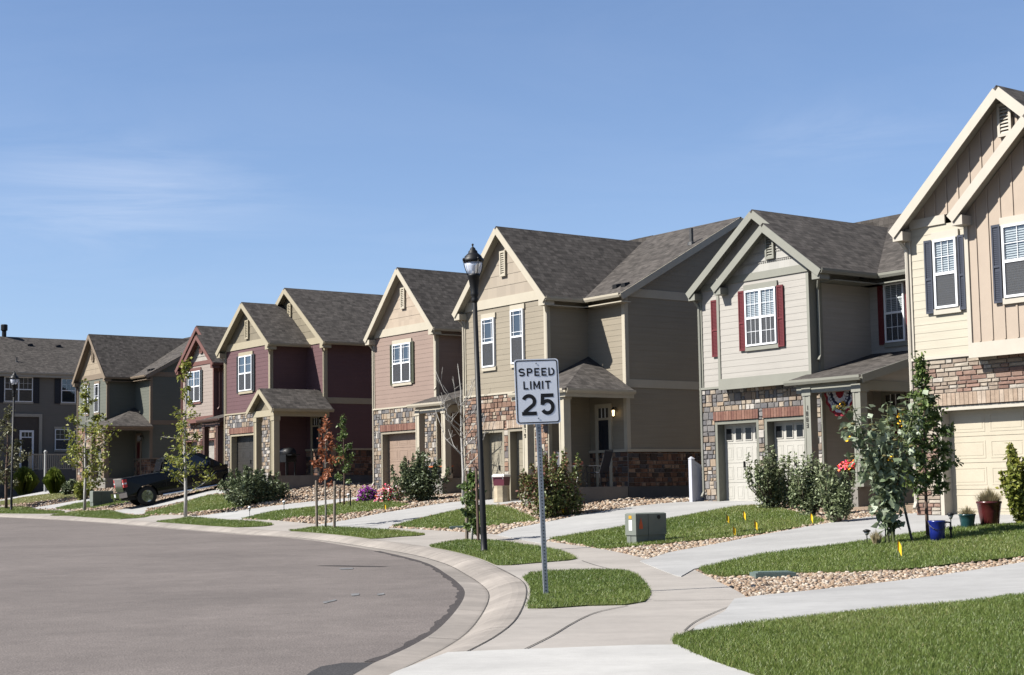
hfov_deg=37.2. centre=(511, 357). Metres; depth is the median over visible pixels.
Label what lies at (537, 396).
speed limit sign
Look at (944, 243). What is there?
window
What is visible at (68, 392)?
window
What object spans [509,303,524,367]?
window
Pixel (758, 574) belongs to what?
irrigation box lid
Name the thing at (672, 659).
driveway
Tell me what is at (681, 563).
driveway
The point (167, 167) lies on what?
sky
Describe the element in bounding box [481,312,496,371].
window
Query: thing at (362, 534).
lawn
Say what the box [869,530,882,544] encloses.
dry clump
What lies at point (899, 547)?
marker flag
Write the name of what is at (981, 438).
garage door
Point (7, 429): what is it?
young tree
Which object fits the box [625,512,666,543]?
utility box
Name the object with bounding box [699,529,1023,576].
lawn
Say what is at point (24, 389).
window
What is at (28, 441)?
front door
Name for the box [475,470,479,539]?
tree stake
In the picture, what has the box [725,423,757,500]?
garage door
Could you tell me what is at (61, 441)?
window
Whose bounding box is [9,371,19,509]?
street lamp
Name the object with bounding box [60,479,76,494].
shrub
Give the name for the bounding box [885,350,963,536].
ornamental tree
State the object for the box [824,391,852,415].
bunting flag
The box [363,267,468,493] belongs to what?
house
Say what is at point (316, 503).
tree stake
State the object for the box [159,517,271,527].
lawn
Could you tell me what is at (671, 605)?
sidewalk
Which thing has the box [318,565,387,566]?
tar mark
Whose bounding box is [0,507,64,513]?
lawn
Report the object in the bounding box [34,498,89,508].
driveway
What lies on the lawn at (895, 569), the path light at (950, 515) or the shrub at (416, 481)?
the path light at (950, 515)
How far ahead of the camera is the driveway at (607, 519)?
39.01 m
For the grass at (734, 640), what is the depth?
19.72 m
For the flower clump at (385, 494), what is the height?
0.715 m
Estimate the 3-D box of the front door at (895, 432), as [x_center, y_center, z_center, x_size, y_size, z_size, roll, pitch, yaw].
[10.084,2.352,39.985,0.036,2.040,0.510,3,-6,-36]
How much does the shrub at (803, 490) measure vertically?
1.534 m
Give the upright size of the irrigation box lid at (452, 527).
0.082 m
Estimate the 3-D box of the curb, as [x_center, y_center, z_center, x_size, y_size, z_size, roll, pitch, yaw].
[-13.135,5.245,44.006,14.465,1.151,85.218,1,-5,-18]
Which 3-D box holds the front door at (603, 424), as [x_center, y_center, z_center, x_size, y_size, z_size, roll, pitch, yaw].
[2.826,2.946,46.716,0.090,2.040,0.510,3,-6,-36]
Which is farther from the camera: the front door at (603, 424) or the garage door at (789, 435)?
the front door at (603, 424)
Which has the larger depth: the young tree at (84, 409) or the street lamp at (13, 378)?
the street lamp at (13, 378)
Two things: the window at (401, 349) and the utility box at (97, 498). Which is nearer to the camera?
the window at (401, 349)
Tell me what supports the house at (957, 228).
on the yard at (909, 506)
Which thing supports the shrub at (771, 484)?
on the yard at (909, 506)
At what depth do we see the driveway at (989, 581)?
17.05 m
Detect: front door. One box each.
[21,438,31,467]
[136,442,139,474]
[312,427,318,472]
[598,420,609,486]
[886,409,901,477]
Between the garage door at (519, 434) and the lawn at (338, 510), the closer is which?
the garage door at (519, 434)
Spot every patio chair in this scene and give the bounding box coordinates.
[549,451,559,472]
[586,450,612,486]
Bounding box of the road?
[0,517,458,674]
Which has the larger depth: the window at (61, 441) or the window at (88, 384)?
the window at (61, 441)
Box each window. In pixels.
[3,377,32,403]
[54,427,69,451]
[60,378,75,404]
[84,383,89,415]
[94,381,99,414]
[188,367,201,404]
[238,351,253,394]
[392,338,412,386]
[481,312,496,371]
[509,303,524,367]
[743,280,779,350]
[882,275,907,347]
[931,229,962,314]
[999,214,1023,304]
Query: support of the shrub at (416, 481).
on the yard at (909, 506)
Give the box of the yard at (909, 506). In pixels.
[0,483,971,585]
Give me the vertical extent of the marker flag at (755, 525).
0.338 m
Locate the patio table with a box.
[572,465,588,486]
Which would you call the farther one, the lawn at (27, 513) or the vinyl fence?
the lawn at (27, 513)
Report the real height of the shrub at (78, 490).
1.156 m
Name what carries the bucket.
on the lawn at (895, 569)
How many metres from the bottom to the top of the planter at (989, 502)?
0.754 m
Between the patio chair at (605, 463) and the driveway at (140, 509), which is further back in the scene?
the driveway at (140, 509)
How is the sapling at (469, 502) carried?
on the lawn at (507, 562)
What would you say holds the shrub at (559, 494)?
on the yard at (909, 506)
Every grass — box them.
[0,493,1023,674]
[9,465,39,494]
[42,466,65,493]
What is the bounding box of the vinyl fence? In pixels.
[688,457,703,501]
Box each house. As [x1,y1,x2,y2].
[0,324,85,496]
[71,334,189,488]
[175,325,227,463]
[215,288,382,488]
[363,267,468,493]
[452,217,742,504]
[685,209,913,506]
[888,85,1023,514]
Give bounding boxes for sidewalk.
[0,506,745,650]
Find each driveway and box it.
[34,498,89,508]
[115,489,225,514]
[194,495,379,519]
[318,499,522,528]
[390,644,753,674]
[497,501,782,542]
[640,513,1015,576]
[694,562,1023,630]
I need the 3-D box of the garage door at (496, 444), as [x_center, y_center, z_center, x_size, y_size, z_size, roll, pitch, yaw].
[-0.375,3.499,48.783,0.100,2.160,1.080,3,-6,-36]
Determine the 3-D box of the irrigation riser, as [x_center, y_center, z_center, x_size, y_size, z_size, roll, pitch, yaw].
[7.229,2.894,25.155,0.136,0.376,0.070,-1,-5,0]
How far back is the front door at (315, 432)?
63.86 m
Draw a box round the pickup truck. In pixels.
[111,453,227,505]
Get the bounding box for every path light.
[863,529,870,541]
[947,512,953,521]
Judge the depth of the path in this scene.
85.36 m
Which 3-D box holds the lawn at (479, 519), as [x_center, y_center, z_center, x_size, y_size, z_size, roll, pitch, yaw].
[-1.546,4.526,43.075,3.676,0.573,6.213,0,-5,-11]
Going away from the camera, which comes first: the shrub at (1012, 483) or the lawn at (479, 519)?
the shrub at (1012, 483)
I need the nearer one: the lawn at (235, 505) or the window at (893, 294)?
the window at (893, 294)
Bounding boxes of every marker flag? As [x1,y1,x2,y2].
[754,520,757,531]
[897,538,901,557]
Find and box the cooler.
[492,474,510,485]
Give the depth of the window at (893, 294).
40.12 m
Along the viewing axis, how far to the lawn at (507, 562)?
25.81 m
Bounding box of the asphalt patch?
[307,662,373,674]
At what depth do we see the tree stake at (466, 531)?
34.47 m
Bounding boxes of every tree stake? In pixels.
[315,480,317,526]
[333,481,336,526]
[339,488,340,503]
[465,476,468,538]
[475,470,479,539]
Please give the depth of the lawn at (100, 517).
62.93 m
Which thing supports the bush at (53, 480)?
on the lawn at (61, 495)
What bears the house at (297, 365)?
on the yard at (909, 506)
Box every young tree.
[0,404,31,508]
[60,378,119,510]
[160,353,221,516]
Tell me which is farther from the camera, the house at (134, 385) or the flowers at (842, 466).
the house at (134, 385)
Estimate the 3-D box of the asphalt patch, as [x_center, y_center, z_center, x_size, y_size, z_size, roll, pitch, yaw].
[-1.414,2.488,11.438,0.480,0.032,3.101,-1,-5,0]
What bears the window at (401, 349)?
in the house at (413, 337)
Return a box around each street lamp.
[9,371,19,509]
[462,243,487,550]
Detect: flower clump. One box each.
[356,486,380,500]
[374,483,404,501]
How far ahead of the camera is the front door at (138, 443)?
86.73 m
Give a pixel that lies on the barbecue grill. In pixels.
(287, 455)
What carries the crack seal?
on the road
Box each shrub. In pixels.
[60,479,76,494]
[72,480,95,499]
[216,465,291,504]
[388,447,450,500]
[516,447,585,518]
[743,445,800,508]
[787,451,827,515]
[814,465,857,522]
[995,442,1023,522]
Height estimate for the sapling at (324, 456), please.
3.365 m
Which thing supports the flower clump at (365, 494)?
on the lawn at (338, 510)
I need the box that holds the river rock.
[0,483,1023,598]
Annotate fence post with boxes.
[44,450,46,491]
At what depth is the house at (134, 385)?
86.83 m
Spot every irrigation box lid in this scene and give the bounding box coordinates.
[449,526,463,528]
[749,570,795,578]
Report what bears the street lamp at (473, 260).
on the lawn at (507, 562)
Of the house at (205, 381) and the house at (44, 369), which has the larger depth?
the house at (44, 369)
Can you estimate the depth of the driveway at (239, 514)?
55.86 m
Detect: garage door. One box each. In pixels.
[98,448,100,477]
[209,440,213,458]
[237,435,253,478]
[388,433,415,488]
[490,433,502,498]
[517,431,522,498]
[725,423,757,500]
[774,420,804,480]
[949,407,1023,513]
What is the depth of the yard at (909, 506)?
54.24 m
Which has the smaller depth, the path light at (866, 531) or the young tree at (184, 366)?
the path light at (866, 531)
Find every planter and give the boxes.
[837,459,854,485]
[957,505,975,528]
[974,488,1002,524]
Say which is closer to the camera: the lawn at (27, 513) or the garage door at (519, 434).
the garage door at (519, 434)
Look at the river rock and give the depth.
34.38 m
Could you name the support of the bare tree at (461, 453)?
on the yard at (909, 506)
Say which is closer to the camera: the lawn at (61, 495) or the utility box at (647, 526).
the utility box at (647, 526)
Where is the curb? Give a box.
[0,514,525,674]
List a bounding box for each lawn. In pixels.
[0,493,73,504]
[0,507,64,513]
[51,511,147,518]
[150,494,246,514]
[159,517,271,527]
[243,500,405,520]
[293,527,420,538]
[394,508,533,529]
[433,543,575,564]
[524,572,648,608]
[549,508,822,548]
[673,596,1023,674]
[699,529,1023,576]
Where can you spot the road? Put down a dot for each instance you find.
(84, 598)
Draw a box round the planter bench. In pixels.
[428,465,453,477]
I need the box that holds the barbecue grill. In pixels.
[280,448,299,474]
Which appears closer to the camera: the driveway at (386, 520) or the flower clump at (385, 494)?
the driveway at (386, 520)
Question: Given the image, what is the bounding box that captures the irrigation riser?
[946,521,952,537]
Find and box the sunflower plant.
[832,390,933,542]
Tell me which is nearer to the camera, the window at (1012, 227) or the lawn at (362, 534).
the window at (1012, 227)
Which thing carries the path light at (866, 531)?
on the lawn at (895, 569)
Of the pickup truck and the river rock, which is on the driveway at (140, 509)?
the pickup truck
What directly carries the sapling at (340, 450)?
on the lawn at (338, 510)
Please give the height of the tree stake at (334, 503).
1.559 m
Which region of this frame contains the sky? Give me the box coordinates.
[0,0,1023,339]
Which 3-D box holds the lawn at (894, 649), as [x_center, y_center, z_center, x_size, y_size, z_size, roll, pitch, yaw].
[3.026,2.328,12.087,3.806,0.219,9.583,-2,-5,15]
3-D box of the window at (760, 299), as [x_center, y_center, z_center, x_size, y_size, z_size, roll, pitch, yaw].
[6.690,-1.111,40.839,0.087,1.800,1.240,3,-6,-36]
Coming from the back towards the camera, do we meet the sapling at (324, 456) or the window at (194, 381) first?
the window at (194, 381)
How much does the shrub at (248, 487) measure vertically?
1.634 m
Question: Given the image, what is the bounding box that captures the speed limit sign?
[514,358,560,593]
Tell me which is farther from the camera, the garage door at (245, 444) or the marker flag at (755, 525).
the garage door at (245, 444)
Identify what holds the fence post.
on the yard at (909, 506)
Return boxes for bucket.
[928,520,945,540]
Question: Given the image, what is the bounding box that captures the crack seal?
[364,551,464,661]
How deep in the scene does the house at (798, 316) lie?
40.61 m
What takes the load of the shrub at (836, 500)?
on the yard at (909, 506)
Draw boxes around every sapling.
[310,414,344,526]
[333,416,354,503]
[456,469,486,538]
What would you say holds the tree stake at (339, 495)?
on the lawn at (338, 510)
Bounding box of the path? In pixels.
[0,491,59,500]
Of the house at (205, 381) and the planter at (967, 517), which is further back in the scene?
the house at (205, 381)
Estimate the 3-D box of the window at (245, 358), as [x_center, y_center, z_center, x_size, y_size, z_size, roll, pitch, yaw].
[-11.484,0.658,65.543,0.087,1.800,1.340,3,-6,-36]
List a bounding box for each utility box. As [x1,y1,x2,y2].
[90,491,113,505]
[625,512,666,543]
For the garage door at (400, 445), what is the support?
in the house at (413, 337)
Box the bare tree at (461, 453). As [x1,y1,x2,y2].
[433,364,487,501]
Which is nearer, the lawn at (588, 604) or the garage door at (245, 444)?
the lawn at (588, 604)
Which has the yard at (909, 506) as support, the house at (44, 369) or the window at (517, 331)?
the house at (44, 369)
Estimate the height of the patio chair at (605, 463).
1.097 m
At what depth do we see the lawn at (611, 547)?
30.20 m
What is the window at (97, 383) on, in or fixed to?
in the house at (134, 385)
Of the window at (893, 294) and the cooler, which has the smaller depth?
the window at (893, 294)
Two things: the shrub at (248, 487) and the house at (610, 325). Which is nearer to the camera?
the house at (610, 325)

